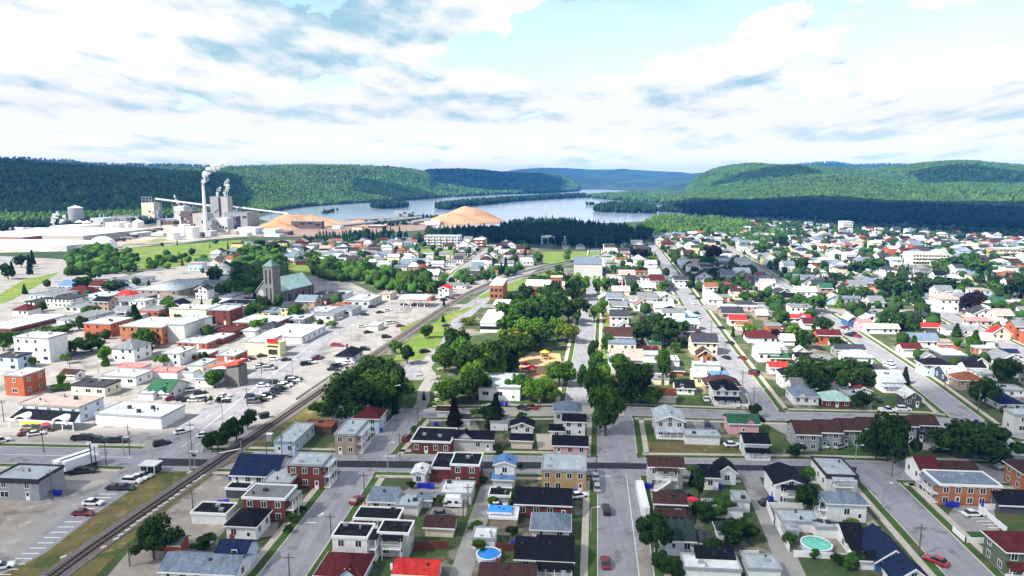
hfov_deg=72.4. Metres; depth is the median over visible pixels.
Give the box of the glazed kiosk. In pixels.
[138,460,162,474]
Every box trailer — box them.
[52,449,89,473]
[60,450,100,471]
[635,480,649,515]
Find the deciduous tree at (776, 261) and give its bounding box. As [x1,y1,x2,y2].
[773,257,781,266]
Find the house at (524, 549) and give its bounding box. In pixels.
[513,536,535,563]
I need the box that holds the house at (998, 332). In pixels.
[984,324,1012,339]
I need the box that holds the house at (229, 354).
[216,349,247,361]
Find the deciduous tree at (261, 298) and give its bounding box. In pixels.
[254,295,271,304]
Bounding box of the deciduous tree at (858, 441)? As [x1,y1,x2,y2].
[856,435,869,452]
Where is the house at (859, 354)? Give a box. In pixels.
[837,349,874,363]
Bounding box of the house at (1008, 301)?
[1005,299,1020,307]
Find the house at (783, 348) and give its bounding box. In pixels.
[757,341,788,351]
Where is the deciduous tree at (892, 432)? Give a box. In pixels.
[859,410,922,463]
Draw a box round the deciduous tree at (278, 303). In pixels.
[274,298,284,306]
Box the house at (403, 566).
[391,557,443,575]
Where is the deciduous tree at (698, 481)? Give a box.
[692,467,706,498]
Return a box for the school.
[525,275,562,298]
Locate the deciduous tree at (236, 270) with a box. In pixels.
[232,267,241,275]
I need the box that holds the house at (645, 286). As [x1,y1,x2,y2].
[638,283,652,290]
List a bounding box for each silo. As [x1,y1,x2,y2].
[67,205,83,220]
[132,219,144,228]
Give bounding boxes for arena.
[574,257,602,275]
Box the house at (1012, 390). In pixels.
[996,384,1023,396]
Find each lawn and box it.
[0,272,58,303]
[0,471,188,575]
[71,399,324,575]
[89,240,244,267]
[288,262,317,276]
[394,304,478,359]
[400,318,422,331]
[403,364,443,407]
[420,249,453,256]
[473,270,554,299]
[510,400,554,403]
[542,251,602,264]
[602,288,607,362]
[641,442,740,457]
[644,422,653,438]
[676,394,710,405]
[760,424,785,451]
[815,446,953,459]
[872,394,931,410]
[946,510,995,537]
[994,511,1023,529]
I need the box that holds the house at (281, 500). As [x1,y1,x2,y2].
[241,483,302,521]
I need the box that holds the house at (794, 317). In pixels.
[785,313,810,321]
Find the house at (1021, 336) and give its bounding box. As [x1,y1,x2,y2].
[1018,329,1023,343]
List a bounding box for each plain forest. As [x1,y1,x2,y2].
[586,189,692,203]
[642,221,789,242]
[658,196,1023,229]
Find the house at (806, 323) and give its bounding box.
[798,317,819,329]
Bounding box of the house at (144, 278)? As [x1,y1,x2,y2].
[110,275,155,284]
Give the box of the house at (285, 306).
[279,301,309,315]
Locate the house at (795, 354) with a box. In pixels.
[791,352,812,360]
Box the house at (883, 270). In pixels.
[879,265,896,276]
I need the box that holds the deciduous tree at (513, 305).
[495,298,532,319]
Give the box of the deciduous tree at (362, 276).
[359,271,369,282]
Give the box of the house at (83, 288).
[69,285,100,294]
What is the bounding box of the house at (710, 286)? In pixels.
[702,282,717,292]
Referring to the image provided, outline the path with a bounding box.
[413,348,437,408]
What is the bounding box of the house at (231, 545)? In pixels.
[214,533,259,563]
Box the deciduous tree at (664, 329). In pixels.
[648,317,689,344]
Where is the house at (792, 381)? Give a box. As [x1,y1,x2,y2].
[785,377,814,388]
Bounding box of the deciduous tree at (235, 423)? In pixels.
[226,416,243,441]
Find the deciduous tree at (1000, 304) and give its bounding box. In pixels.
[988,300,1010,308]
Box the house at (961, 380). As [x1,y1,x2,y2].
[947,371,981,388]
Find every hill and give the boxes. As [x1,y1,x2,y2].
[0,169,426,212]
[11,158,198,168]
[435,172,574,196]
[502,168,690,178]
[574,173,701,190]
[737,163,1021,199]
[807,163,883,167]
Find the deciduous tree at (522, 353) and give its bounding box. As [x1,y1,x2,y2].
[516,349,525,357]
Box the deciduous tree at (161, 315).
[157,313,167,316]
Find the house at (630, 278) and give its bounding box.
[624,276,636,285]
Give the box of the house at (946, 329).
[940,324,969,335]
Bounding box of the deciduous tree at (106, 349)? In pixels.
[96,345,110,357]
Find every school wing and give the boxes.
[489,278,507,299]
[897,248,924,252]
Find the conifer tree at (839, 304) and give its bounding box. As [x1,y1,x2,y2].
[835,296,844,308]
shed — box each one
[164,535,191,553]
[416,491,435,507]
[460,414,472,425]
[490,414,509,430]
[651,364,669,373]
[670,355,679,365]
[701,498,724,517]
[725,501,743,518]
[732,292,742,299]
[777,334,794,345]
[781,521,799,540]
[923,329,939,334]
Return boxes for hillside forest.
[0,156,249,169]
[0,158,442,222]
[420,168,579,197]
[679,159,1023,207]
[797,161,906,167]
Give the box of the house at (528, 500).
[514,486,572,517]
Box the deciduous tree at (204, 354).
[198,351,209,358]
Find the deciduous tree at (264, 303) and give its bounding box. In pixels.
[255,301,269,309]
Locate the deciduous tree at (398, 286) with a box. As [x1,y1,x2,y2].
[390,279,404,293]
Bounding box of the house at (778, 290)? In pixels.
[771,287,788,294]
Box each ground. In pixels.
[0,190,1019,258]
[96,232,1023,575]
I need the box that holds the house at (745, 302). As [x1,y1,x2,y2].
[735,300,756,305]
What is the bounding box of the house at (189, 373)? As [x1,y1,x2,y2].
[179,366,199,377]
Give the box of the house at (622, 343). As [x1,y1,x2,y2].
[608,338,635,349]
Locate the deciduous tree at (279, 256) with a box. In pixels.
[276,254,283,259]
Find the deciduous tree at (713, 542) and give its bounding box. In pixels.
[702,536,724,554]
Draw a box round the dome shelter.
[88,236,118,247]
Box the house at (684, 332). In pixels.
[673,324,694,341]
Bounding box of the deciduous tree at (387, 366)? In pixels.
[379,358,410,394]
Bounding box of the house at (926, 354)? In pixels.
[919,351,934,358]
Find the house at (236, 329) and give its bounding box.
[214,325,249,337]
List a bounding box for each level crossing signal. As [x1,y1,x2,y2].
[190,442,197,467]
[219,432,241,453]
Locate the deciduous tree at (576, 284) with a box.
[564,276,585,298]
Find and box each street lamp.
[187,426,194,469]
[387,442,394,471]
[590,506,599,531]
[882,482,892,507]
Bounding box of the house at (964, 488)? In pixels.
[918,469,1003,505]
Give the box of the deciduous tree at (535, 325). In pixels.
[531,324,540,347]
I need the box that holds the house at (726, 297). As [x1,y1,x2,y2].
[718,294,730,301]
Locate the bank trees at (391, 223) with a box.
[364,213,437,225]
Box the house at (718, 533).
[712,521,742,539]
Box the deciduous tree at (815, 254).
[812,251,820,257]
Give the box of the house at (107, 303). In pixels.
[92,296,118,310]
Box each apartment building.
[424,235,461,246]
[473,238,485,247]
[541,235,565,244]
[838,221,852,229]
[902,251,949,264]
[986,247,1023,256]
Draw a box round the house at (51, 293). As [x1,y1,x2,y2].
[29,288,80,299]
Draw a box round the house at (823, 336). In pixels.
[812,329,841,344]
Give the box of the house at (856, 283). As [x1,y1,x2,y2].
[843,280,867,288]
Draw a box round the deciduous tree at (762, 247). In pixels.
[752,240,772,252]
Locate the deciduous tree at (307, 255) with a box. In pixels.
[304,250,314,259]
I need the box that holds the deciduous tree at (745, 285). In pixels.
[741,281,750,289]
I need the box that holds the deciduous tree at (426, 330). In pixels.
[420,324,432,336]
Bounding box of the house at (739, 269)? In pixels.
[731,267,750,273]
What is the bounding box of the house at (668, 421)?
[651,404,685,439]
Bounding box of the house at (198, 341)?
[176,334,226,348]
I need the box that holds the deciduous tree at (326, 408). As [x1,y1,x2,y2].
[321,400,348,419]
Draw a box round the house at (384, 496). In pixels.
[367,486,404,506]
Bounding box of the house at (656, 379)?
[651,374,669,384]
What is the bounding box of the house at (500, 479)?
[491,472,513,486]
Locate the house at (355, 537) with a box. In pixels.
[331,522,379,561]
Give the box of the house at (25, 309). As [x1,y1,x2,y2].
[12,304,41,315]
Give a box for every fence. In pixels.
[277,519,297,522]
[413,540,447,549]
[429,474,450,481]
[496,543,514,550]
[654,548,680,555]
[728,394,750,406]
[739,550,758,554]
[766,500,778,525]
[766,502,805,508]
[777,522,789,551]
[793,550,811,557]
[816,550,852,559]
[952,526,983,542]
[978,504,1006,530]
[984,503,995,509]
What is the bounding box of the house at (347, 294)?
[338,290,353,298]
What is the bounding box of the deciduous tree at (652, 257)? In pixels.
[647,255,657,259]
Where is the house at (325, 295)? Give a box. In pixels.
[314,291,344,304]
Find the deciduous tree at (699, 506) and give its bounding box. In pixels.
[691,499,719,519]
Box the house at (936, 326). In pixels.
[918,323,940,332]
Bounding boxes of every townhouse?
[785,420,821,450]
[812,419,843,448]
[834,418,863,446]
[854,417,877,429]
[892,415,919,442]
[909,414,940,441]
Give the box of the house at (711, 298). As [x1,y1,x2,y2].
[702,291,723,304]
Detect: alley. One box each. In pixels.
[449,473,492,575]
[741,477,805,575]
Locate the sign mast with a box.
[86,442,98,467]
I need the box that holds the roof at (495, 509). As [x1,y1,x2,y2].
[487,505,512,514]
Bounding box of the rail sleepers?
[45,384,327,575]
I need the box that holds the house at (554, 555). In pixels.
[534,534,574,575]
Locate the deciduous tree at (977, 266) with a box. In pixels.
[964,259,999,273]
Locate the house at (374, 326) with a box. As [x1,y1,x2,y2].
[366,321,383,330]
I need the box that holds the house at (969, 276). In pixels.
[964,274,987,280]
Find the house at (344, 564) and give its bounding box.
[312,551,375,575]
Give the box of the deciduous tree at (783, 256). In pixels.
[779,253,787,260]
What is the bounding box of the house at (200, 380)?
[193,369,225,386]
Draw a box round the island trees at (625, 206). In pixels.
[593,200,658,212]
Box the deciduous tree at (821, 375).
[784,354,849,391]
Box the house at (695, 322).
[674,318,699,328]
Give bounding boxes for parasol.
[687,497,698,502]
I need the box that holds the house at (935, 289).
[928,285,954,294]
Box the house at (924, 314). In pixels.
[901,311,926,318]
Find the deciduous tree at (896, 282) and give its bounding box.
[874,274,917,290]
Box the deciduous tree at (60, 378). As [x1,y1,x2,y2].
[56,373,66,382]
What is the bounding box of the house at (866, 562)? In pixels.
[851,549,876,569]
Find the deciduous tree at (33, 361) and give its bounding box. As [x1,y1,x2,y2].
[28,356,39,365]
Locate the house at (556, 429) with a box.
[548,424,564,436]
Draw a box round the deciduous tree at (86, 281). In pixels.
[72,276,92,285]
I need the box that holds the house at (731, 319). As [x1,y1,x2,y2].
[726,315,747,325]
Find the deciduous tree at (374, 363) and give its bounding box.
[342,355,402,380]
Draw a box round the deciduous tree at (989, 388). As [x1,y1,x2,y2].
[967,377,1003,408]
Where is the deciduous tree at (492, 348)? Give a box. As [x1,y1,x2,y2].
[465,339,509,369]
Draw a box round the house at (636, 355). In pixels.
[610,348,643,373]
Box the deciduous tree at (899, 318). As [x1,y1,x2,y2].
[878,310,913,325]
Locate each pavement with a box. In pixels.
[0,256,510,573]
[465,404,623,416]
[536,434,552,449]
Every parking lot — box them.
[403,478,441,497]
[686,422,721,436]
[767,424,786,434]
[936,505,999,531]
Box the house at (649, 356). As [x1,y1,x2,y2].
[643,351,657,362]
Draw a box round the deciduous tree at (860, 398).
[850,390,874,406]
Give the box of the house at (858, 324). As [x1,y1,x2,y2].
[853,319,872,331]
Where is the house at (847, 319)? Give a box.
[840,312,857,326]
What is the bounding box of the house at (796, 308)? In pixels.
[786,303,812,313]
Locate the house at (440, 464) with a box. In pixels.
[430,452,453,474]
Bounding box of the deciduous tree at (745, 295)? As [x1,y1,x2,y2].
[738,290,751,299]
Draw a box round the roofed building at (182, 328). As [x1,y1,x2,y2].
[164,317,204,343]
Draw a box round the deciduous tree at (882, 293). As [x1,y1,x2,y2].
[874,289,887,298]
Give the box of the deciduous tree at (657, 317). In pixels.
[643,313,663,323]
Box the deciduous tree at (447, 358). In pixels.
[438,344,474,369]
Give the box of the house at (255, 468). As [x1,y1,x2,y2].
[228,453,292,482]
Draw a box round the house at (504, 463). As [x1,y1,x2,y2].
[492,453,517,486]
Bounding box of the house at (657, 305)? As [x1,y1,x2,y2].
[652,301,674,311]
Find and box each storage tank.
[167,232,180,239]
[178,224,190,235]
[186,226,199,237]
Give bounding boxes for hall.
[479,372,523,400]
[480,310,515,332]
[493,299,510,309]
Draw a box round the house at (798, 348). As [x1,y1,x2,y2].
[792,345,807,351]
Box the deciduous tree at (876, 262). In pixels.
[863,258,884,272]
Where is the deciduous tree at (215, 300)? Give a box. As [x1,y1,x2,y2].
[211,297,221,304]
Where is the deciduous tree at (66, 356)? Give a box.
[59,352,71,362]
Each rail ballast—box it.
[39,256,595,575]
[472,263,573,293]
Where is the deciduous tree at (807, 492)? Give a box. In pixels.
[795,482,821,509]
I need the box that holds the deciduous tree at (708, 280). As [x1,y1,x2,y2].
[703,278,712,281]
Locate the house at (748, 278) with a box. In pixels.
[736,270,752,283]
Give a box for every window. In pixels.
[0,491,8,496]
[230,528,236,534]
[247,500,252,506]
[261,501,266,507]
[275,502,280,507]
[275,513,280,518]
[287,445,291,450]
[290,467,295,472]
[302,468,306,473]
[302,479,307,484]
[313,468,318,473]
[338,539,343,546]
[355,540,361,547]
[416,476,420,481]
[443,445,447,450]
[455,467,459,472]
[469,467,474,472]
[502,467,506,472]
[520,506,525,512]
[533,507,538,511]
[544,472,549,477]
[544,482,549,486]
[555,482,560,487]
[567,473,571,478]
[578,473,582,478]
[671,542,675,549]
[684,543,690,549]
[708,480,712,485]
[724,475,729,480]
[844,508,849,514]
[942,496,947,502]
[943,487,948,492]
[955,487,961,493]
[966,497,972,503]
[967,488,973,493]
[979,498,984,503]
[980,488,985,493]
[986,549,990,557]
[997,559,1001,568]
[1010,554,1018,560]
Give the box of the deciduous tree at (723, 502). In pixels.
[711,495,733,516]
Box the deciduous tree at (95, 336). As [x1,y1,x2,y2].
[84,332,101,339]
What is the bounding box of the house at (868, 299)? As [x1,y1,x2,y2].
[863,295,885,307]
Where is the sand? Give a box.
[519,352,561,376]
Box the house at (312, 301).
[295,294,322,308]
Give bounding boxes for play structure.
[521,362,536,371]
[527,365,542,374]
[541,350,554,359]
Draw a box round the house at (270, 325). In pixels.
[258,321,285,331]
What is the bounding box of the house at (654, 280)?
[648,275,664,288]
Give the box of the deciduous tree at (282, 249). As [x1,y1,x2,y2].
[274,246,287,252]
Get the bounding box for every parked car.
[0,560,14,568]
[17,430,29,436]
[26,430,44,436]
[71,507,94,516]
[80,466,99,473]
[81,497,104,505]
[85,433,97,436]
[98,437,110,442]
[104,483,122,490]
[117,483,135,490]
[121,475,143,483]
[133,473,148,480]
[138,471,153,477]
[164,395,176,400]
[173,428,189,434]
[174,395,186,400]
[180,396,190,401]
[184,386,198,391]
[187,397,200,401]
[193,389,206,394]
[196,395,208,401]
[196,431,207,437]
[215,396,230,402]
[217,393,230,396]
[244,393,259,397]
[246,397,260,403]
[254,364,263,368]
[254,396,267,401]
[256,382,269,386]
[262,365,274,369]
[262,392,275,397]
[262,394,271,398]
[267,356,278,359]
[267,390,279,394]
[269,379,281,384]
[270,386,283,391]
[277,383,289,387]
[280,381,292,386]
[281,357,291,360]
[284,379,295,384]
[288,377,299,381]
[300,360,311,365]
[310,356,321,359]
[326,366,338,370]
[329,363,341,366]
[343,360,354,363]
[348,494,365,504]
[381,334,391,337]
[401,433,412,441]
[419,348,430,352]
[432,508,452,514]
[488,501,507,507]
[516,404,530,410]
[526,403,538,409]
[572,490,588,499]
[591,472,598,480]
[593,482,600,491]
[600,555,610,568]
[602,503,610,514]
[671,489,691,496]
[704,420,710,427]
[721,355,731,359]
[723,440,738,446]
[737,355,747,359]
[747,371,759,375]
[748,369,759,373]
[757,497,777,506]
[833,443,847,449]
[873,397,882,401]
[882,360,895,363]
[883,364,896,368]
[895,405,911,410]
[929,446,947,452]
[961,508,985,517]
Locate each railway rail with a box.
[49,256,597,575]
[56,256,598,575]
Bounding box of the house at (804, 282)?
[801,277,812,285]
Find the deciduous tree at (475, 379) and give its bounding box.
[459,368,491,399]
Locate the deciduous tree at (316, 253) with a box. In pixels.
[308,249,320,255]
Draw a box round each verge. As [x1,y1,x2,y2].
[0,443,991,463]
[0,464,1010,485]
[247,407,400,575]
[307,419,425,575]
[430,416,1023,440]
[432,405,1001,425]
[449,245,488,275]
[560,248,590,400]
[588,416,597,575]
[595,248,600,351]
[633,418,663,575]
[643,242,746,408]
[653,242,782,409]
[721,241,1020,441]
[732,255,945,413]
[759,307,914,310]
[803,246,1023,346]
[857,481,944,575]
[900,482,1003,575]
[913,303,1023,360]
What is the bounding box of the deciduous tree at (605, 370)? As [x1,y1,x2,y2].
[597,363,610,385]
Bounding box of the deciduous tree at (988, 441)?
[925,418,1023,464]
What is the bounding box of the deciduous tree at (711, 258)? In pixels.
[706,256,718,263]
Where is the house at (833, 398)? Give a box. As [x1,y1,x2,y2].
[816,390,851,407]
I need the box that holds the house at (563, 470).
[541,453,586,491]
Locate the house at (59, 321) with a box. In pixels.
[56,318,69,324]
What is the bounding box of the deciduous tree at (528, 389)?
[521,379,542,400]
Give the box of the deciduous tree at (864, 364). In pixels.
[854,360,876,370]
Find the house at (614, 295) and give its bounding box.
[605,293,623,307]
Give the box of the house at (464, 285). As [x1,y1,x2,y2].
[446,282,469,288]
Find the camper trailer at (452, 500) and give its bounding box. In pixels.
[443,494,463,507]
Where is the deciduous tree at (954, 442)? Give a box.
[939,431,977,458]
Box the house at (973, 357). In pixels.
[965,354,990,368]
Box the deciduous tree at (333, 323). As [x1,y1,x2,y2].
[325,321,338,326]
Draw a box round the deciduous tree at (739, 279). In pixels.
[728,274,747,284]
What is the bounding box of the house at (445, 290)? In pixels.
[438,284,453,297]
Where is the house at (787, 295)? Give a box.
[775,292,795,307]
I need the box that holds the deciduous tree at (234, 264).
[231,261,242,269]
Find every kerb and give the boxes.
[0,446,993,464]
[0,463,1004,482]
[256,408,401,575]
[305,419,420,575]
[430,415,1021,438]
[432,407,923,414]
[565,251,590,399]
[597,443,597,575]
[632,418,654,575]
[656,246,777,408]
[720,241,1015,442]
[733,255,950,417]
[861,481,946,575]
[899,482,994,575]
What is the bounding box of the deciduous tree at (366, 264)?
[359,260,371,269]
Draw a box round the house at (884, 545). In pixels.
[862,523,907,571]
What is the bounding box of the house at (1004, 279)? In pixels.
[1000,277,1016,285]
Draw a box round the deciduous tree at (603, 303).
[599,297,607,316]
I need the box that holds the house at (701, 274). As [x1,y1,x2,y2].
[694,270,711,284]
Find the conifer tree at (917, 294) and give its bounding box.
[908,284,925,303]
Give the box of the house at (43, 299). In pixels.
[24,297,47,304]
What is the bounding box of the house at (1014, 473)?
[1002,459,1023,489]
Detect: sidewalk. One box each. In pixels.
[0,466,1015,488]
[1,442,993,461]
[243,408,391,575]
[332,419,430,551]
[430,418,786,424]
[432,403,944,414]
[448,245,487,274]
[555,248,588,401]
[580,416,591,575]
[598,248,602,353]
[639,418,671,575]
[642,242,741,408]
[657,245,787,409]
[674,304,964,310]
[722,241,1023,442]
[804,246,1023,345]
[827,327,938,412]
[857,486,935,575]
[903,299,996,347]
[909,483,1004,575]
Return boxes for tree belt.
[63,241,137,275]
[153,250,207,268]
[208,242,288,294]
[306,255,438,293]
[445,262,522,284]
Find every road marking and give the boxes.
[182,323,339,446]
[626,476,639,575]
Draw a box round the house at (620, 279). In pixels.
[609,275,622,285]
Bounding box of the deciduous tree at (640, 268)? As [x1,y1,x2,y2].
[634,266,650,269]
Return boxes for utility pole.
[45,470,54,500]
[100,443,108,468]
[122,542,131,566]
[127,424,129,453]
[187,490,196,509]
[280,428,282,454]
[283,553,293,575]
[325,513,335,537]
[359,472,368,504]
[395,433,403,457]
[596,432,596,471]
[889,457,896,475]
[916,524,926,555]
[977,387,981,411]
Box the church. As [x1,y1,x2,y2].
[255,256,313,305]
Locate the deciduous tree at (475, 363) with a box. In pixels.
[456,359,491,396]
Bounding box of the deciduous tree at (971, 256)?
[960,252,981,260]
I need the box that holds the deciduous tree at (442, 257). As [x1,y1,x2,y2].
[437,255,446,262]
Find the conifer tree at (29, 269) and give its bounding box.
[26,258,33,274]
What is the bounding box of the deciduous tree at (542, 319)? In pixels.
[531,316,545,322]
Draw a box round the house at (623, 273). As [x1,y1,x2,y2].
[617,269,635,281]
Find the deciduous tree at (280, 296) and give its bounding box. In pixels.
[272,293,284,306]
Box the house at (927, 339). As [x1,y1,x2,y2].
[906,332,940,347]
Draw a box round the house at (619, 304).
[609,300,627,308]
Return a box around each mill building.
[0,227,122,238]
[0,239,89,251]
[9,227,30,230]
[42,228,150,239]
[49,224,100,226]
[60,217,71,223]
[90,214,117,226]
[105,218,130,227]
[109,212,145,219]
[120,214,131,223]
[128,231,152,236]
[141,201,159,218]
[151,232,166,235]
[155,206,162,223]
[157,219,165,225]
[162,220,178,224]
[162,224,177,228]
[173,203,189,223]
[180,208,197,225]
[192,209,213,231]
[205,230,216,236]
[206,217,217,234]
[210,194,222,219]
[216,215,233,231]
[220,192,232,217]
[224,208,259,226]
[230,212,240,229]
[230,229,237,233]
[237,227,263,234]
[240,232,252,235]
[259,229,282,233]
[264,233,284,236]
[276,231,292,234]
[291,217,323,228]
[332,226,343,228]
[352,226,364,229]
[368,225,386,227]
[394,210,413,216]
[424,221,441,224]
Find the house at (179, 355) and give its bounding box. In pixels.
[161,346,196,365]
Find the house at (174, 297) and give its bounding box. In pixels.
[156,295,188,304]
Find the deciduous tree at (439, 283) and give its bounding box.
[434,280,445,289]
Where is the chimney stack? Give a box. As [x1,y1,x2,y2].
[202,184,206,231]
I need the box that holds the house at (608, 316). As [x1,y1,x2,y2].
[606,308,621,321]
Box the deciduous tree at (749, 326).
[741,323,754,331]
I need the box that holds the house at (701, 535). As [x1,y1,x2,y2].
[694,529,711,545]
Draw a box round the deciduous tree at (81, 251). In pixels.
[75,249,87,254]
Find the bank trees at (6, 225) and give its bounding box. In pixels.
[0,210,252,230]
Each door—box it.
[25,492,29,499]
[246,531,250,538]
[315,481,318,488]
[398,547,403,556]
[578,483,581,491]
[857,513,861,521]
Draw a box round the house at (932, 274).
[929,271,946,278]
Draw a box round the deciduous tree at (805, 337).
[795,330,818,348]
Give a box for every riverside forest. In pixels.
[413,215,652,247]
[640,212,752,232]
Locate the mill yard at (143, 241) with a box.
[0,224,263,252]
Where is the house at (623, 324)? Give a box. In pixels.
[617,321,630,326]
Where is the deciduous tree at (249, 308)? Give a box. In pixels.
[244,302,256,315]
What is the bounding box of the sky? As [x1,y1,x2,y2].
[0,0,1023,173]
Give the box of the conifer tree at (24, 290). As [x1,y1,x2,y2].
[21,284,28,293]
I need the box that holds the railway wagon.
[114,238,125,241]
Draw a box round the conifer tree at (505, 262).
[503,257,507,272]
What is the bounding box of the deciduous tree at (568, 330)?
[553,322,581,341]
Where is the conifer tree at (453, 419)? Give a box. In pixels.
[445,399,462,426]
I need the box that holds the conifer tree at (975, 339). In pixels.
[966,330,982,345]
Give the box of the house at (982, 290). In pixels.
[965,287,990,294]
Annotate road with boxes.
[0,447,1006,482]
[3,308,377,573]
[38,235,254,285]
[92,240,288,278]
[258,408,428,575]
[362,304,492,307]
[404,255,598,379]
[422,407,1023,438]
[445,245,495,283]
[566,248,598,405]
[595,296,681,297]
[598,415,653,575]
[645,242,782,416]
[668,275,883,277]
[675,306,965,313]
[720,242,1023,455]
[808,249,1023,359]
[856,471,992,575]
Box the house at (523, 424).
[509,416,534,433]
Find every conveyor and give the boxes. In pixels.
[155,198,209,213]
[233,206,287,221]
[331,216,421,226]
[344,217,403,220]
[411,218,430,224]
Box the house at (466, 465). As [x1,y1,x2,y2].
[450,452,483,485]
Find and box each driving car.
[152,438,171,446]
[922,554,950,567]
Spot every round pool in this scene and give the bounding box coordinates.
[476,546,501,562]
[800,535,832,552]
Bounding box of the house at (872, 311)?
[868,309,880,315]
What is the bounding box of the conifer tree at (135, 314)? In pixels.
[129,304,142,320]
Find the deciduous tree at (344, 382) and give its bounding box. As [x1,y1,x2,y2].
[320,369,378,407]
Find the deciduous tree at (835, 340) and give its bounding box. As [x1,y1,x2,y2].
[828,336,842,343]
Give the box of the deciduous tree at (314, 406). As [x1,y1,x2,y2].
[308,402,323,413]
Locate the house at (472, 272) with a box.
[466,271,481,276]
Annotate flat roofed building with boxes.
[0,314,66,332]
[0,351,32,370]
[3,367,46,395]
[12,331,68,362]
[17,393,103,422]
[60,310,113,322]
[64,301,93,311]
[70,378,120,396]
[83,316,132,336]
[91,293,157,305]
[94,401,184,428]
[96,312,123,318]
[100,368,152,385]
[119,316,180,345]
[131,279,203,297]
[138,305,168,316]
[168,304,216,316]
[181,315,212,325]
[192,349,218,360]
[201,276,229,280]
[208,305,242,324]
[209,360,244,379]
[214,299,254,310]
[232,315,291,324]
[240,326,261,336]
[243,292,255,299]
[244,334,281,354]
[256,323,326,343]
[261,307,280,314]
[287,313,312,323]
[288,314,312,323]
[306,306,337,313]
[312,308,345,320]
[334,305,361,315]
[344,294,381,306]
[409,294,434,300]
[1002,408,1023,432]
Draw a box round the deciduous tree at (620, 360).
[608,353,630,368]
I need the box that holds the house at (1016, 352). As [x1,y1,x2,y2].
[990,348,1020,357]
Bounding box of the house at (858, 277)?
[851,276,868,279]
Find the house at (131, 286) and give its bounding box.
[118,283,138,290]
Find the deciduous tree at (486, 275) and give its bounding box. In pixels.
[482,272,491,281]
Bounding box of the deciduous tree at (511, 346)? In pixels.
[493,334,535,372]
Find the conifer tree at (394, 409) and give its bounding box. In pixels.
[391,386,398,414]
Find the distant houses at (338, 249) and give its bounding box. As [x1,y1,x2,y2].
[187,220,1023,276]
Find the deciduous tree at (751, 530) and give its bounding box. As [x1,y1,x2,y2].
[741,523,760,540]
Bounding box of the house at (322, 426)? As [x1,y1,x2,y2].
[307,419,337,433]
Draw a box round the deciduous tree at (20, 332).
[8,330,35,334]
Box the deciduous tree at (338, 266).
[329,262,343,269]
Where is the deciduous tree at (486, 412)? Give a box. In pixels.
[478,403,505,421]
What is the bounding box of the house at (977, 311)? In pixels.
[965,305,989,316]
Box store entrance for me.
[265,338,285,356]
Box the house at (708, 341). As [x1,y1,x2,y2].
[688,333,718,354]
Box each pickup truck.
[0,436,11,442]
[66,465,86,475]
[70,433,89,440]
[87,435,104,442]
[107,435,129,442]
[877,406,896,412]
[994,463,1004,469]
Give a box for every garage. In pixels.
[190,501,237,524]
[395,493,422,515]
[422,514,458,536]
[438,479,475,504]
[471,526,497,548]
[488,486,511,504]
[489,506,519,528]
[509,433,533,448]
[639,314,652,319]
[646,339,661,349]
[652,387,677,402]
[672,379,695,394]
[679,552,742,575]
[682,428,720,444]
[726,284,737,288]
[728,288,742,295]
[730,490,750,512]
[741,552,782,575]
[752,299,766,306]
[752,309,768,319]
[764,323,782,330]
[767,309,774,316]
[770,329,785,333]
[774,509,820,532]
[808,354,831,362]
[839,388,868,403]
[851,384,872,393]
[937,338,953,346]
[937,344,962,351]
[937,422,946,436]
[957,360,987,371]
[981,303,997,308]
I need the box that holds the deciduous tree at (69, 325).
[60,323,74,331]
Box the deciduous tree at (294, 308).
[287,303,304,314]
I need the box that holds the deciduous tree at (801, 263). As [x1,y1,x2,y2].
[794,256,808,270]
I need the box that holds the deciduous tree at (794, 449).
[785,443,806,455]
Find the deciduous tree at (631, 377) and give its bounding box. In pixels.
[604,362,654,404]
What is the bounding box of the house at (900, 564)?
[880,552,927,575]
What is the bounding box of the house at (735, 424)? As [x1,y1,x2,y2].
[723,413,760,434]
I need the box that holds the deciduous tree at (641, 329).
[632,318,653,342]
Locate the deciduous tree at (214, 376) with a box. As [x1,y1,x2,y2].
[204,369,224,387]
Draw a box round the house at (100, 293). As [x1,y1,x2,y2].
[85,291,120,300]
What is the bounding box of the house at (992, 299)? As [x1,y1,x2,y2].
[982,297,1005,302]
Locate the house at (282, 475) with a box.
[261,466,297,488]
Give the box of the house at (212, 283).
[201,280,226,293]
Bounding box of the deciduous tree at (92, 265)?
[88,262,97,269]
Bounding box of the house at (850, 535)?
[831,522,863,552]
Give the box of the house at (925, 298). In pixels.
[922,293,929,303]
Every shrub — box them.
[50,382,70,389]
[188,532,217,550]
[282,524,293,531]
[286,509,297,521]
[297,505,306,512]
[406,481,415,487]
[433,495,447,504]
[467,520,482,529]
[470,408,479,416]
[471,534,485,550]
[479,476,488,482]
[487,496,499,504]
[493,443,502,449]
[494,449,503,454]
[505,525,518,535]
[508,488,514,502]
[517,412,526,416]
[663,558,685,575]
[686,465,694,470]
[695,509,714,517]
[781,531,798,545]
[799,470,807,475]
[802,476,810,482]
[803,466,815,476]
[809,548,819,557]
[830,552,845,563]
[842,517,864,528]
[843,552,864,568]
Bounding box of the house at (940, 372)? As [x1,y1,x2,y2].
[934,365,965,383]
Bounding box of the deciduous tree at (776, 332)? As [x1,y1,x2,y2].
[771,329,781,335]
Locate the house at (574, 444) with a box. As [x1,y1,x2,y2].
[551,435,588,454]
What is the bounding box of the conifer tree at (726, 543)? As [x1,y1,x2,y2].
[723,535,730,546]
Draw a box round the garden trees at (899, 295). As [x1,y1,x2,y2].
[30,216,1023,365]
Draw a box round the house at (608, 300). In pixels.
[606,298,623,307]
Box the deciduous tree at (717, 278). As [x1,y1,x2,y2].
[712,276,724,280]
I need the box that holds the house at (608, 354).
[607,350,610,365]
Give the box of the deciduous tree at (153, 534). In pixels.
[129,512,184,559]
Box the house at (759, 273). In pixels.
[754,272,768,278]
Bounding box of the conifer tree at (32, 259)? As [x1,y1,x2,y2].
[30,250,36,264]

